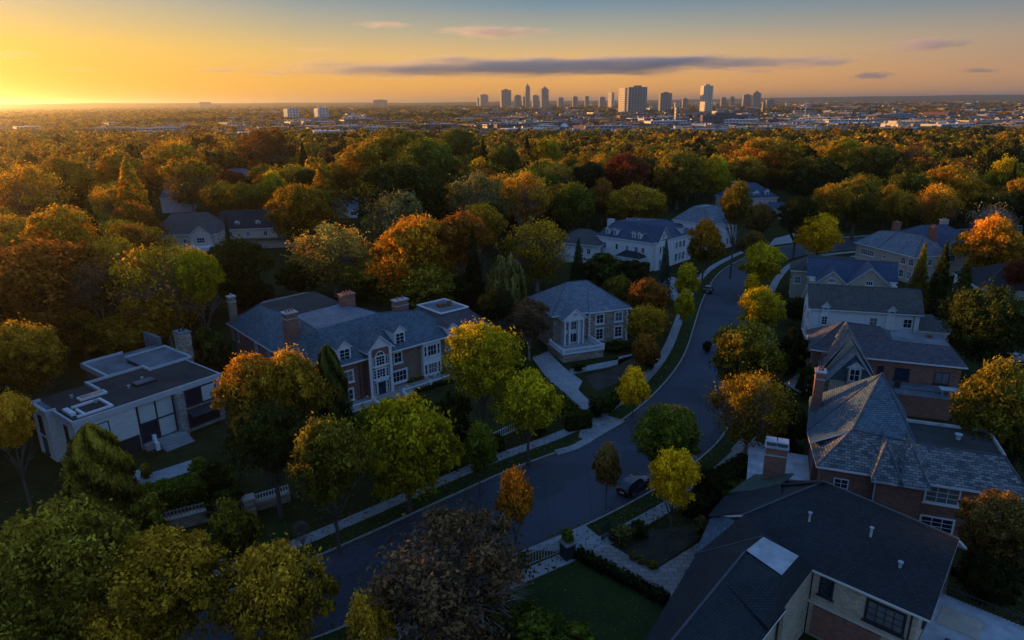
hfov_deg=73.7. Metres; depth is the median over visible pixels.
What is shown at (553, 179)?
broadleaf tree
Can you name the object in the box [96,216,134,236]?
broadleaf tree
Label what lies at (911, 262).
window
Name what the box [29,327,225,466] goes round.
modern house
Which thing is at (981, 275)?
dark ranch house
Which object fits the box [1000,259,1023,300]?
broadleaf tree
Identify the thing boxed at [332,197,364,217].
garden house
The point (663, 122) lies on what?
town building
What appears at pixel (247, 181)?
broadleaf tree
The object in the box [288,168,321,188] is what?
broadleaf tree
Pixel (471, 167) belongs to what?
broadleaf tree
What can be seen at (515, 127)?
town building
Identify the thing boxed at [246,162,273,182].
broadleaf tree
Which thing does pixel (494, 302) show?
broadleaf tree
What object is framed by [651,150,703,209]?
broadleaf tree
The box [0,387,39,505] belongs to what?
broadleaf tree
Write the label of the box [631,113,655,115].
town building
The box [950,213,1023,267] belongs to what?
maple tree
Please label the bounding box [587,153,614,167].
thinning tree
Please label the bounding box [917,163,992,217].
broadleaf tree
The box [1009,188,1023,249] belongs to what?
broadleaf tree
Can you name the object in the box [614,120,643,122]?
town building
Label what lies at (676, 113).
tower block
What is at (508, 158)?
broadleaf tree
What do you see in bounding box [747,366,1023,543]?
slate roof brick house
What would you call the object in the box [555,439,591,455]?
verge slab
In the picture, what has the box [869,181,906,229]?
broadleaf tree
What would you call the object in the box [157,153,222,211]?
thinning tree
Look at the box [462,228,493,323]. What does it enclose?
spruce tree
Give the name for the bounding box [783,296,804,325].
broadleaf tree
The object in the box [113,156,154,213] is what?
larch tree
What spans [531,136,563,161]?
maple tree
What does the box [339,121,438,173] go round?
broadleaf tree
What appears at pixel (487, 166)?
broadleaf tree
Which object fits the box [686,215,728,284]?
maple tree
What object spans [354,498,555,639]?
thinning tree
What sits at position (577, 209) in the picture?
broadleaf tree
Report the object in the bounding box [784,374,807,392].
garden path
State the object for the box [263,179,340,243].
broadleaf tree
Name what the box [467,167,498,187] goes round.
broadleaf tree
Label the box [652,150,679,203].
broadleaf tree
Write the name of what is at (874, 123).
town building
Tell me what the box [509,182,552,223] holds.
thinning tree
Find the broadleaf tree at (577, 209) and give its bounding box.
[547,181,597,231]
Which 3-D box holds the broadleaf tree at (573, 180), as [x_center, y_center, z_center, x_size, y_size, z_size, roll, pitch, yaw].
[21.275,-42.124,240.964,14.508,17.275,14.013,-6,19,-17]
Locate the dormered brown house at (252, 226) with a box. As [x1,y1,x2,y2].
[219,209,299,247]
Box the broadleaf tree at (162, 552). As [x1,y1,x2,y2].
[86,520,241,639]
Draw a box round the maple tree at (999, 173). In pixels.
[978,153,1023,193]
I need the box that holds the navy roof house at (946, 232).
[900,218,986,275]
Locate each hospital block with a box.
[880,121,908,126]
[910,123,920,126]
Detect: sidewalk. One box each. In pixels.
[104,225,1021,595]
[386,251,855,639]
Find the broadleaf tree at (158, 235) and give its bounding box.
[103,223,179,249]
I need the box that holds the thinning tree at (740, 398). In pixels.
[702,365,806,453]
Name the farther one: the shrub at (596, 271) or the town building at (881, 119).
the town building at (881, 119)
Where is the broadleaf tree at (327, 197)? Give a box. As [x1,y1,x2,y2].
[317,190,335,235]
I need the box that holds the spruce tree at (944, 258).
[923,241,951,314]
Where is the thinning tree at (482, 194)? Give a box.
[443,170,517,254]
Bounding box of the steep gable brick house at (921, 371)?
[806,320,986,421]
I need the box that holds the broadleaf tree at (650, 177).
[644,163,660,187]
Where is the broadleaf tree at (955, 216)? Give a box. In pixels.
[938,171,990,220]
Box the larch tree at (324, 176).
[312,158,353,223]
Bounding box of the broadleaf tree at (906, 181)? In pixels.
[879,170,931,200]
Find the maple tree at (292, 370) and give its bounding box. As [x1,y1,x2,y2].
[259,343,342,497]
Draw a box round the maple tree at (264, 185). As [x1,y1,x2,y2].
[256,168,287,202]
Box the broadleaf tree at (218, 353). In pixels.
[191,326,233,377]
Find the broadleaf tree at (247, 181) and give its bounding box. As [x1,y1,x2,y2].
[243,166,281,198]
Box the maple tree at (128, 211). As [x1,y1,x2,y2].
[112,200,169,240]
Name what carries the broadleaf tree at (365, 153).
on the ground at (44, 467)
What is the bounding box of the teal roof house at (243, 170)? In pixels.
[218,168,248,181]
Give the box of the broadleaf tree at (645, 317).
[622,302,672,341]
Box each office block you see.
[342,115,368,118]
[519,120,538,125]
[662,126,691,129]
[700,113,748,124]
[753,120,787,122]
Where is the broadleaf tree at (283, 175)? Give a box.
[252,168,299,207]
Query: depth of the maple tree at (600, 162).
276.29 m
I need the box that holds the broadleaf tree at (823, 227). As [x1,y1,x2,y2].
[792,212,845,255]
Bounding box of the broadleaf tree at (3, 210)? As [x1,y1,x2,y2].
[0,205,17,217]
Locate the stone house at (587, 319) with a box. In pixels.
[527,280,631,362]
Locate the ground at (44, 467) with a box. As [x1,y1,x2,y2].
[0,95,1023,639]
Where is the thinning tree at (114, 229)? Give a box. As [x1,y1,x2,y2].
[101,217,154,243]
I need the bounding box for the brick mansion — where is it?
[225,290,490,412]
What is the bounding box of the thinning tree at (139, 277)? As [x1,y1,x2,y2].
[101,241,219,347]
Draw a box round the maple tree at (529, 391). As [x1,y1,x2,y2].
[488,365,567,465]
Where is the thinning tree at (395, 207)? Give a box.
[359,185,433,262]
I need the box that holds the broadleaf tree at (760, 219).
[743,201,777,234]
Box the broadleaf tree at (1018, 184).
[999,176,1023,229]
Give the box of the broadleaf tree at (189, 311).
[122,250,201,329]
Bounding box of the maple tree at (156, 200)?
[122,176,160,213]
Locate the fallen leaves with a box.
[2,269,1022,639]
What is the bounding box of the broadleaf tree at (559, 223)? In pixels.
[541,184,572,235]
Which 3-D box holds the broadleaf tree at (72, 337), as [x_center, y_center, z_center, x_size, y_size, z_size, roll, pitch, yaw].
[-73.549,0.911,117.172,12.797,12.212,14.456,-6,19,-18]
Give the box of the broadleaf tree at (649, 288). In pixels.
[626,275,672,315]
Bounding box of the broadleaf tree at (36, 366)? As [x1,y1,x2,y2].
[0,312,75,432]
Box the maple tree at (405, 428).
[357,385,465,511]
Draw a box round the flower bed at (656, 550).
[611,525,699,566]
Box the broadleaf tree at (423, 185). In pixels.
[337,155,450,240]
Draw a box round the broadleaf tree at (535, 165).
[530,158,557,168]
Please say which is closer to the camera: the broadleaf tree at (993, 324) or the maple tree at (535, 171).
the broadleaf tree at (993, 324)
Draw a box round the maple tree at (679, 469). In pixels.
[646,446,704,537]
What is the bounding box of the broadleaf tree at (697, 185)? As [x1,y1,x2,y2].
[690,166,707,199]
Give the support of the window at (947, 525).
in the slate roof brick house at (867, 438)
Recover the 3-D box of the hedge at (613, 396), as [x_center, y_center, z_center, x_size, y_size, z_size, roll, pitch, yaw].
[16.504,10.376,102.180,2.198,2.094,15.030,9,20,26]
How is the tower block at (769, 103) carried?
on the ground at (44, 467)
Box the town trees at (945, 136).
[0,100,1023,162]
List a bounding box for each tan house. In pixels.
[789,255,897,297]
[850,220,951,282]
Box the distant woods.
[0,133,1023,193]
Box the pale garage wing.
[559,228,604,262]
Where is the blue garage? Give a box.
[767,202,791,218]
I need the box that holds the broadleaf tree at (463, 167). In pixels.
[445,156,471,172]
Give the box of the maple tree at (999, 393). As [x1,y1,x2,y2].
[948,355,1023,451]
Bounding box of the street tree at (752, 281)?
[743,273,761,292]
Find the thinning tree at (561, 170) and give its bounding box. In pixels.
[541,161,575,182]
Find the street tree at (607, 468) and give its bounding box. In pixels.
[592,439,623,508]
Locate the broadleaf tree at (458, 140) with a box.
[436,125,479,155]
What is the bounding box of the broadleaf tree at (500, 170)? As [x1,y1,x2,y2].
[486,165,512,176]
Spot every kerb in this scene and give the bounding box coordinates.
[181,228,1020,602]
[307,249,849,639]
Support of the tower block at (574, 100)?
on the ground at (44, 467)
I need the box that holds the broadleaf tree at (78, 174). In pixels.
[35,151,99,211]
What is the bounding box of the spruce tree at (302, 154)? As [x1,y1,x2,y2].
[299,142,308,167]
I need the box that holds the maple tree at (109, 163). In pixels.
[92,148,150,185]
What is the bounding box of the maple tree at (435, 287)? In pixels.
[373,259,462,309]
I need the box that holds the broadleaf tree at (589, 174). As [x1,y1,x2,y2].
[571,161,609,218]
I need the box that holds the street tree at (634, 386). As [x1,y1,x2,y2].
[615,364,651,417]
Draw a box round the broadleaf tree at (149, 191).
[138,181,155,207]
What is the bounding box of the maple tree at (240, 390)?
[210,350,296,493]
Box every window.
[37,414,45,434]
[42,436,50,456]
[63,424,69,444]
[96,420,110,430]
[136,395,178,443]
[184,381,215,407]
[188,409,219,427]
[196,237,204,243]
[344,369,355,383]
[346,387,355,402]
[350,211,356,215]
[372,358,376,368]
[373,370,377,380]
[374,383,377,394]
[375,351,386,368]
[376,366,386,378]
[385,354,389,364]
[386,366,389,376]
[387,379,389,390]
[393,351,403,365]
[393,367,408,384]
[420,340,441,378]
[423,346,427,358]
[424,364,428,376]
[427,344,436,357]
[428,361,438,374]
[437,342,440,354]
[571,321,576,330]
[595,313,604,325]
[595,327,603,340]
[613,311,623,322]
[613,325,622,338]
[793,276,800,283]
[816,576,834,602]
[820,316,827,325]
[828,278,835,283]
[833,477,848,489]
[860,248,874,257]
[861,597,907,639]
[865,281,872,286]
[869,317,877,325]
[876,366,883,374]
[892,367,909,381]
[898,269,903,277]
[899,257,905,264]
[901,319,912,328]
[905,271,911,279]
[907,259,913,266]
[919,514,955,534]
[921,486,961,508]
[921,620,926,628]
[927,259,932,265]
[932,372,950,385]
[949,255,955,261]
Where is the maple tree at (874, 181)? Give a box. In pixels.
[843,171,884,187]
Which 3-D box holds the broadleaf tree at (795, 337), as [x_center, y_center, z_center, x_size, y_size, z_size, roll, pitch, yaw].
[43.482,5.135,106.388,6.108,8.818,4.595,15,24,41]
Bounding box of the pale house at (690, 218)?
[672,204,736,249]
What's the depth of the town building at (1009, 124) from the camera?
807.23 m
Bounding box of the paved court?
[594,543,698,598]
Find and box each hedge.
[139,465,236,510]
[407,369,445,383]
[411,377,453,392]
[471,433,505,463]
[515,356,581,416]
[563,409,592,431]
[573,544,670,606]
[602,259,649,273]
[603,368,643,413]
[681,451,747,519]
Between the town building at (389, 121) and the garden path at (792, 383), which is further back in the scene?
the town building at (389, 121)
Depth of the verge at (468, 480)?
83.63 m
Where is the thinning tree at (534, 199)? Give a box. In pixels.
[495,168,556,242]
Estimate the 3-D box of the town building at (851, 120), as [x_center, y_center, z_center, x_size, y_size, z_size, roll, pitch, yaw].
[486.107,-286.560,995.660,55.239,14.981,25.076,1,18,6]
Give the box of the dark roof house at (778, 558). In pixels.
[645,473,1023,639]
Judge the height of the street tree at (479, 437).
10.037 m
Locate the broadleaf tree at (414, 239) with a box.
[361,210,467,298]
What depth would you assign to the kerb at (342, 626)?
73.19 m
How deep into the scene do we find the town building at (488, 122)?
1054.18 m
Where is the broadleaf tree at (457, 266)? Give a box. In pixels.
[443,235,466,271]
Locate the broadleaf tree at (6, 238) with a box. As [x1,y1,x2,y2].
[0,229,22,250]
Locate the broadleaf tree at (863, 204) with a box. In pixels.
[837,176,883,239]
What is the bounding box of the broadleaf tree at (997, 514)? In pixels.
[954,488,1023,569]
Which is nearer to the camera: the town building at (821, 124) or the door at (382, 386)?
the door at (382, 386)
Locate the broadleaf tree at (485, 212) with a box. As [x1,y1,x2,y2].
[458,201,508,277]
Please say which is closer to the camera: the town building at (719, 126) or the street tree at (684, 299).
the street tree at (684, 299)
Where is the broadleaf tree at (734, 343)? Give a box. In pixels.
[707,317,788,386]
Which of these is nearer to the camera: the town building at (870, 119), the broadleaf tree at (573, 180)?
the broadleaf tree at (573, 180)
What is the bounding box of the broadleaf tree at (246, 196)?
[225,179,263,209]
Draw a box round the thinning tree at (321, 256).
[280,220,377,296]
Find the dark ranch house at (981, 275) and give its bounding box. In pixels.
[952,262,1023,307]
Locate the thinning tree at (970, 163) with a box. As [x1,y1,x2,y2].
[949,157,986,212]
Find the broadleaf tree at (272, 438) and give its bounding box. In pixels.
[214,394,310,517]
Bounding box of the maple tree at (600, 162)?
[591,155,613,173]
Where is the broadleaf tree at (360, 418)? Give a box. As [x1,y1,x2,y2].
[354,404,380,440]
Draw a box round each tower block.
[199,102,205,107]
[205,102,211,107]
[373,100,386,106]
[479,94,487,105]
[500,89,510,107]
[514,95,520,106]
[525,83,529,107]
[532,95,538,107]
[540,85,548,107]
[557,97,563,106]
[572,96,577,106]
[584,96,588,105]
[598,97,605,106]
[608,92,613,106]
[658,92,671,110]
[674,107,678,119]
[682,98,687,107]
[699,84,713,112]
[699,101,707,110]
[720,97,725,106]
[729,96,734,105]
[742,94,750,106]
[751,91,760,106]
[761,102,765,111]
[765,99,773,107]
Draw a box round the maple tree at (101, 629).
[67,595,187,639]
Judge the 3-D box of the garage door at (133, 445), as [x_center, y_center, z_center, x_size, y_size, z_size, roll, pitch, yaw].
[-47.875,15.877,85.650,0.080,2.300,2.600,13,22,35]
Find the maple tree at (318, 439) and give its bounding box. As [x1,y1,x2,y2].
[284,411,379,554]
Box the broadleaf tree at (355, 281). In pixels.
[330,257,399,298]
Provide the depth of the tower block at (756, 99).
3395.61 m
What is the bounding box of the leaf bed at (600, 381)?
[584,357,636,391]
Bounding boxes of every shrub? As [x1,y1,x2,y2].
[120,492,169,532]
[139,463,152,478]
[186,456,208,474]
[198,459,234,495]
[203,487,244,517]
[342,415,365,443]
[432,391,472,443]
[434,417,467,465]
[453,585,514,639]
[507,601,566,639]
[525,406,551,435]
[551,620,596,639]
[559,528,574,542]
[572,362,586,371]
[581,252,627,287]
[586,396,611,417]
[605,339,632,350]
[608,259,648,290]
[608,527,618,541]
[610,523,635,546]
[628,518,649,539]
[628,550,636,560]
[637,554,644,564]
[643,358,657,369]
[645,559,657,569]
[690,515,709,538]
[694,466,725,494]
[702,340,711,351]
[720,478,746,496]
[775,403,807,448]
[795,365,814,399]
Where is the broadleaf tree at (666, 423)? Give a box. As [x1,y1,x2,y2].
[628,398,704,500]
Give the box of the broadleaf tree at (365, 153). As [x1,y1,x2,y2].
[336,133,400,192]
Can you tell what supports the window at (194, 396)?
in the modern house at (154, 393)
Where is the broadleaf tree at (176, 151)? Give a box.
[141,138,205,184]
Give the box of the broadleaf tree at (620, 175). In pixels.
[604,151,652,190]
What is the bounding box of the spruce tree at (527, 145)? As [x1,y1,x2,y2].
[524,135,531,160]
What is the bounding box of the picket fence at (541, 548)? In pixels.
[526,542,559,564]
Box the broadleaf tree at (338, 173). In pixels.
[327,161,347,189]
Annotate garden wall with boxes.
[164,499,242,529]
[255,491,290,511]
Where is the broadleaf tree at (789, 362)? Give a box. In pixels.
[773,348,791,382]
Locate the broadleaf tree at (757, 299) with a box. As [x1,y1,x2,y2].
[736,285,786,329]
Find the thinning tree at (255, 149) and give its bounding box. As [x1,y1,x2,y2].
[233,125,298,168]
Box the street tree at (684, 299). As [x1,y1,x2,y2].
[671,288,695,333]
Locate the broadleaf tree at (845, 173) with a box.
[811,162,849,185]
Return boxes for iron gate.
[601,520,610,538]
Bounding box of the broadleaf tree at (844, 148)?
[823,136,859,166]
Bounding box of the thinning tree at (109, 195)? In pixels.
[84,181,151,218]
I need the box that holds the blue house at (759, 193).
[715,181,778,208]
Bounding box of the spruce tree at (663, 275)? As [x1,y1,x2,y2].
[655,239,674,300]
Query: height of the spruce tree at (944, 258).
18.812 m
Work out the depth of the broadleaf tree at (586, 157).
298.89 m
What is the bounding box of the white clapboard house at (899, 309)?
[801,283,951,340]
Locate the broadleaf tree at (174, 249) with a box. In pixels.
[165,240,218,270]
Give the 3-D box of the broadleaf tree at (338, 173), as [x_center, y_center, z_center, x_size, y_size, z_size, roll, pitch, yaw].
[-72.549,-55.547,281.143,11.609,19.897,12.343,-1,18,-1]
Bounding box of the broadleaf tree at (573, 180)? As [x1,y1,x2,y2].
[562,177,588,188]
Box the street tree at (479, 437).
[461,417,498,496]
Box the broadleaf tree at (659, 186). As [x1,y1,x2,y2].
[651,163,666,199]
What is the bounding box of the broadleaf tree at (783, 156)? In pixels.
[727,137,804,186]
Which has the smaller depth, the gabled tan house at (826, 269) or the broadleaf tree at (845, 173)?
the gabled tan house at (826, 269)
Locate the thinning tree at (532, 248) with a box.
[493,216,577,291]
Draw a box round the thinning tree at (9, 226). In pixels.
[0,212,28,241]
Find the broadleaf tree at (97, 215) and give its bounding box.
[79,207,112,228]
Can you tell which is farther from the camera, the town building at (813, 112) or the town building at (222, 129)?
the town building at (813, 112)
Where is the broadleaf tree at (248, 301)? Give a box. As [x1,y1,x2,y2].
[223,281,275,312]
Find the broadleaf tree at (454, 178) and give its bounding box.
[449,171,474,183]
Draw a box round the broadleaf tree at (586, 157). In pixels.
[576,152,594,162]
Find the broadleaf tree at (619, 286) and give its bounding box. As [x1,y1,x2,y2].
[601,272,632,301]
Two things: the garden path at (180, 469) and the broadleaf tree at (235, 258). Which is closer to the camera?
the garden path at (180, 469)
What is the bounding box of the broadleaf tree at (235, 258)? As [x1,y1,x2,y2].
[205,232,277,314]
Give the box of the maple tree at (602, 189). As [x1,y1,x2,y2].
[590,177,616,224]
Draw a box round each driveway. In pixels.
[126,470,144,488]
[526,525,601,551]
[532,351,624,440]
[659,277,689,300]
[731,439,764,454]
[769,233,794,245]
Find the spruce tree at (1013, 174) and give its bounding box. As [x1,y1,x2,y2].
[1007,162,1016,187]
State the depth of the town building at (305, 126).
1009.73 m
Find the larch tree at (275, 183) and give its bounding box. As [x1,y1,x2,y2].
[262,176,284,208]
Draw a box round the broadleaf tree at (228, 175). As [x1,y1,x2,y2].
[213,169,245,184]
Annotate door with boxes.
[120,435,142,454]
[377,380,386,394]
[568,331,576,342]
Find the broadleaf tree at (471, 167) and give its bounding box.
[467,164,479,171]
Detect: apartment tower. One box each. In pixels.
[283,106,298,118]
[314,106,328,116]
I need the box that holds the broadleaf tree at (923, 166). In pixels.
[904,159,939,178]
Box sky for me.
[0,0,1023,103]
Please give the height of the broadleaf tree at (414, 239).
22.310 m
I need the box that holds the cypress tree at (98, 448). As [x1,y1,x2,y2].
[56,422,145,534]
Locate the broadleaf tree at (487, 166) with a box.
[469,164,494,172]
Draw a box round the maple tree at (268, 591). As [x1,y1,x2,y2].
[207,532,339,639]
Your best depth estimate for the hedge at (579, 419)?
90.87 m
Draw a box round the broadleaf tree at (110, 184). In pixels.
[86,179,118,209]
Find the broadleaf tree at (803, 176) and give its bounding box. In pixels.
[784,156,844,198]
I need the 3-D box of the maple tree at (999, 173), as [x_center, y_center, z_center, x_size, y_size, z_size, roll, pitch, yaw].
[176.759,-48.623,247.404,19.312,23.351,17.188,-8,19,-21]
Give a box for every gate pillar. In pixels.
[241,493,256,514]
[558,539,576,560]
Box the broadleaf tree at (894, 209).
[876,189,919,224]
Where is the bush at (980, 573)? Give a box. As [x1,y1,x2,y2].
[950,546,1023,610]
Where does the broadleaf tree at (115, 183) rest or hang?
on the ground at (44, 467)
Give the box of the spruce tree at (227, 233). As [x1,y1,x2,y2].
[225,216,230,242]
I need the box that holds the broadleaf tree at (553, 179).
[533,169,564,219]
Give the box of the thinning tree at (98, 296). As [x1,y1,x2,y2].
[60,260,130,354]
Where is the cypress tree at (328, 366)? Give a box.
[312,343,353,457]
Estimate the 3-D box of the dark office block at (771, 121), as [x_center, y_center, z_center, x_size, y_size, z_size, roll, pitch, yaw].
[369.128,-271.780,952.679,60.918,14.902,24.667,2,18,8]
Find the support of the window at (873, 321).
in the white clapboard house at (899, 309)
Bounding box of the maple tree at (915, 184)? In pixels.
[914,171,938,219]
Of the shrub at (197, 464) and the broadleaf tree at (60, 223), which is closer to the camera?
the shrub at (197, 464)
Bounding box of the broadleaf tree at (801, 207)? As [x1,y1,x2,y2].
[775,195,819,258]
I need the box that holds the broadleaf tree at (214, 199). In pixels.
[198,180,238,215]
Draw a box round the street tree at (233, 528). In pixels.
[207,493,266,573]
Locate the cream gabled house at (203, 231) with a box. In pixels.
[158,212,224,251]
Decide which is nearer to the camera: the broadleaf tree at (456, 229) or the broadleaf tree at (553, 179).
the broadleaf tree at (456, 229)
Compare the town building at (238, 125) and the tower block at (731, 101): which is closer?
the town building at (238, 125)
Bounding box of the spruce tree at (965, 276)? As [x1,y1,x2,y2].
[941,254,973,344]
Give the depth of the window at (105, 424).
82.71 m
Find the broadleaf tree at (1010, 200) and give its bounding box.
[969,188,1023,223]
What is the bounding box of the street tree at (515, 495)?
[493,464,536,554]
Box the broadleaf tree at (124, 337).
[83,308,173,353]
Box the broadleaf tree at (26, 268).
[0,230,130,355]
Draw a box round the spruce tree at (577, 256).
[568,237,587,281]
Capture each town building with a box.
[12,125,38,129]
[90,126,131,131]
[130,127,157,130]
[133,130,160,133]
[151,126,181,130]
[214,128,245,131]
[218,121,240,124]
[224,124,250,127]
[257,125,289,129]
[284,120,300,123]
[294,124,332,130]
[306,125,342,129]
[311,120,333,122]
[312,129,355,132]
[330,124,365,128]
[339,118,366,122]
[363,124,386,130]
[380,119,411,122]
[390,121,414,125]
[402,129,444,131]
[417,123,456,126]
[457,123,477,126]
[478,121,502,123]
[482,123,498,127]
[494,122,525,127]
[500,126,540,129]
[502,117,522,119]
[506,115,533,118]
[511,127,558,131]
[533,120,564,124]
[535,124,558,128]
[554,121,577,127]
[554,127,576,129]
[572,124,602,129]
[584,124,631,129]
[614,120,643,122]
[619,122,658,126]
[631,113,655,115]
[635,126,672,129]
[638,117,671,120]
[644,119,686,124]
[653,124,702,126]
[670,122,691,124]
[680,127,731,132]
[683,125,727,127]
[692,123,722,126]
[724,118,758,124]
[729,125,749,129]
[734,110,755,112]
[739,121,788,126]
[751,125,775,128]
[759,118,780,121]
[760,117,794,119]
[760,123,799,128]
[776,124,814,128]
[786,115,821,117]
[789,122,820,124]
[791,125,821,130]
[793,110,816,114]
[797,124,845,129]
[803,116,843,121]
[803,122,834,125]
[808,121,846,122]
[823,118,868,122]
[829,122,867,126]
[853,121,903,125]
[866,118,879,121]
[869,115,894,118]
[872,117,891,121]
[873,125,917,129]
[891,113,912,116]
[895,117,922,119]
[901,119,925,122]
[918,126,957,130]
[920,122,976,127]
[922,111,955,115]
[927,115,966,118]
[931,119,954,122]
[955,121,996,123]
[957,119,998,122]
[985,118,1023,122]
[989,123,1023,125]
[990,124,1021,127]
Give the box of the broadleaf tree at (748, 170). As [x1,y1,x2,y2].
[727,155,767,182]
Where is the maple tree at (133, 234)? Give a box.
[113,221,162,255]
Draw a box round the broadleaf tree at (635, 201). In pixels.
[605,181,669,220]
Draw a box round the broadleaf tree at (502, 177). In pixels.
[489,173,517,232]
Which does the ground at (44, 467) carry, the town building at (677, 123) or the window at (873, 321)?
the town building at (677, 123)
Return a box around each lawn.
[180,514,296,557]
[498,561,663,639]
[799,233,849,238]
[803,253,850,255]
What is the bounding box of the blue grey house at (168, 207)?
[159,187,195,212]
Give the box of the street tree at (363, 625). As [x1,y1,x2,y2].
[343,582,400,639]
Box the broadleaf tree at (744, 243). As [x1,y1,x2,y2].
[736,229,765,253]
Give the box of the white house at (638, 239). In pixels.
[596,218,691,270]
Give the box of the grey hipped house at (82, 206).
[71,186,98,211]
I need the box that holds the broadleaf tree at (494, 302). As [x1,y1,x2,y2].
[476,286,515,352]
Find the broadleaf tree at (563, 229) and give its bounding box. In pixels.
[543,182,595,231]
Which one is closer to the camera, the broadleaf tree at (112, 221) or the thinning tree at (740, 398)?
the thinning tree at (740, 398)
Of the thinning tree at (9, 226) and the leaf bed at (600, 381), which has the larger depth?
the thinning tree at (9, 226)
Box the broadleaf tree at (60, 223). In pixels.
[17,200,102,255]
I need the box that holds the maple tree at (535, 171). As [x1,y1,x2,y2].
[513,165,542,178]
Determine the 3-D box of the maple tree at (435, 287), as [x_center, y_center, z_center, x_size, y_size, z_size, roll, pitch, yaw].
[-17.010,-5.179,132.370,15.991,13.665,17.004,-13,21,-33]
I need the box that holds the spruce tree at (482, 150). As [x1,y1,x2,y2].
[478,139,487,160]
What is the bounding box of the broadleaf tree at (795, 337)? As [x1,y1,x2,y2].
[777,327,810,378]
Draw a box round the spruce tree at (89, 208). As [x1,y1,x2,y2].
[87,200,103,254]
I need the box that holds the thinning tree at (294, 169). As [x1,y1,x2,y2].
[281,162,307,178]
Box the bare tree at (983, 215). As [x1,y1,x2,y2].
[960,198,1021,255]
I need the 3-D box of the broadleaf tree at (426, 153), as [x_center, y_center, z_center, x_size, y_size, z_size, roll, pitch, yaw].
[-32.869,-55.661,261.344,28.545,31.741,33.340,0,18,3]
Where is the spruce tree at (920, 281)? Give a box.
[907,244,932,314]
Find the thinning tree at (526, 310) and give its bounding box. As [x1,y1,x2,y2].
[504,297,551,360]
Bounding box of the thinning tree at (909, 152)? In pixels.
[891,145,934,169]
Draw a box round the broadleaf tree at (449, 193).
[429,182,456,220]
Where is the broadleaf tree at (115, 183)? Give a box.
[87,180,159,200]
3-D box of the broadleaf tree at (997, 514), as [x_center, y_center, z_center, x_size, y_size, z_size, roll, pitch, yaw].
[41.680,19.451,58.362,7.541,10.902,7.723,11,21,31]
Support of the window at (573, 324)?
in the stone house at (587, 319)
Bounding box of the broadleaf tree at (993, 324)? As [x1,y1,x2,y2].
[933,277,1023,377]
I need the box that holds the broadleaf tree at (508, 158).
[487,143,521,173]
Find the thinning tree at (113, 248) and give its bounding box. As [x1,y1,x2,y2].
[76,233,138,311]
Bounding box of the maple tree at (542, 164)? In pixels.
[534,158,556,172]
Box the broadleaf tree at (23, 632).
[0,569,110,639]
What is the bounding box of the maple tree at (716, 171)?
[696,154,734,204]
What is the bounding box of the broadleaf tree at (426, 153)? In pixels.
[393,131,461,185]
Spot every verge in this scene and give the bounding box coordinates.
[10,226,1022,625]
[314,249,855,639]
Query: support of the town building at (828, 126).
on the ground at (44, 467)
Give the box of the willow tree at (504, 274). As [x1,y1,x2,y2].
[484,251,527,336]
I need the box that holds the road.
[178,228,1022,639]
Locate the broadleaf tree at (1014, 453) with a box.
[995,422,1023,471]
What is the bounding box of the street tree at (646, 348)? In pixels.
[631,330,661,374]
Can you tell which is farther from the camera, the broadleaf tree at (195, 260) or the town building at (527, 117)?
the town building at (527, 117)
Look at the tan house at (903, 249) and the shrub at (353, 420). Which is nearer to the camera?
the shrub at (353, 420)
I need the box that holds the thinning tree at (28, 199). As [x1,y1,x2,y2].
[0,160,80,219]
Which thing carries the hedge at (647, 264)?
on the ground at (44, 467)
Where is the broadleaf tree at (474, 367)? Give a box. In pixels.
[436,318,528,422]
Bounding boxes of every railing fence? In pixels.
[159,495,240,519]
[254,484,288,500]
[490,424,517,436]
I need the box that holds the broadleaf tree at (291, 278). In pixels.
[274,260,326,292]
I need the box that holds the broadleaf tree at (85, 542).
[0,491,137,637]
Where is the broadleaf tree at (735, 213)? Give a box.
[719,179,753,278]
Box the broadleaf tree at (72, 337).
[45,295,115,359]
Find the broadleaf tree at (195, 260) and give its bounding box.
[170,245,226,358]
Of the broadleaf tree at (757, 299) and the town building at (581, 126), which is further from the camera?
the town building at (581, 126)
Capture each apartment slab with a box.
[618,88,627,111]
[627,85,646,112]
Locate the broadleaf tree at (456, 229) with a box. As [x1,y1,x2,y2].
[434,206,493,279]
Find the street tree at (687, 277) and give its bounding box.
[670,260,701,294]
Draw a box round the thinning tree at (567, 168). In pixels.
[547,163,578,178]
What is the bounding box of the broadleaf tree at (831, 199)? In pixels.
[810,183,856,219]
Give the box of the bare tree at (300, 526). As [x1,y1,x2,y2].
[291,520,309,550]
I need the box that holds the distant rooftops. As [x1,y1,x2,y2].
[0,100,1023,136]
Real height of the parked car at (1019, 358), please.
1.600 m
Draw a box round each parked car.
[616,473,650,496]
[703,285,713,293]
[1001,351,1023,363]
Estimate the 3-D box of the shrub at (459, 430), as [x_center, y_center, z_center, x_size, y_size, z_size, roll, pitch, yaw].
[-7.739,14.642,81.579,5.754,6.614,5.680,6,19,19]
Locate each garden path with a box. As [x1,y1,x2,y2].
[131,460,191,490]
[570,354,632,373]
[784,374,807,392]
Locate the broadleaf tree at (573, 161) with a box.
[565,157,583,167]
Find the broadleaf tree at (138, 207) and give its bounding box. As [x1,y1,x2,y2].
[107,200,160,225]
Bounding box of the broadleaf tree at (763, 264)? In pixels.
[737,239,790,282]
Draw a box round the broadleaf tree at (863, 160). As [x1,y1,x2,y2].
[846,144,897,181]
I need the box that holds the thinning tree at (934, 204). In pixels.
[914,182,966,224]
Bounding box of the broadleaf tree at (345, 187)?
[311,163,352,196]
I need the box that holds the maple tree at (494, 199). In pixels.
[472,182,513,219]
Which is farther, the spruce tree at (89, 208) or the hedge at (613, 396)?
the spruce tree at (89, 208)

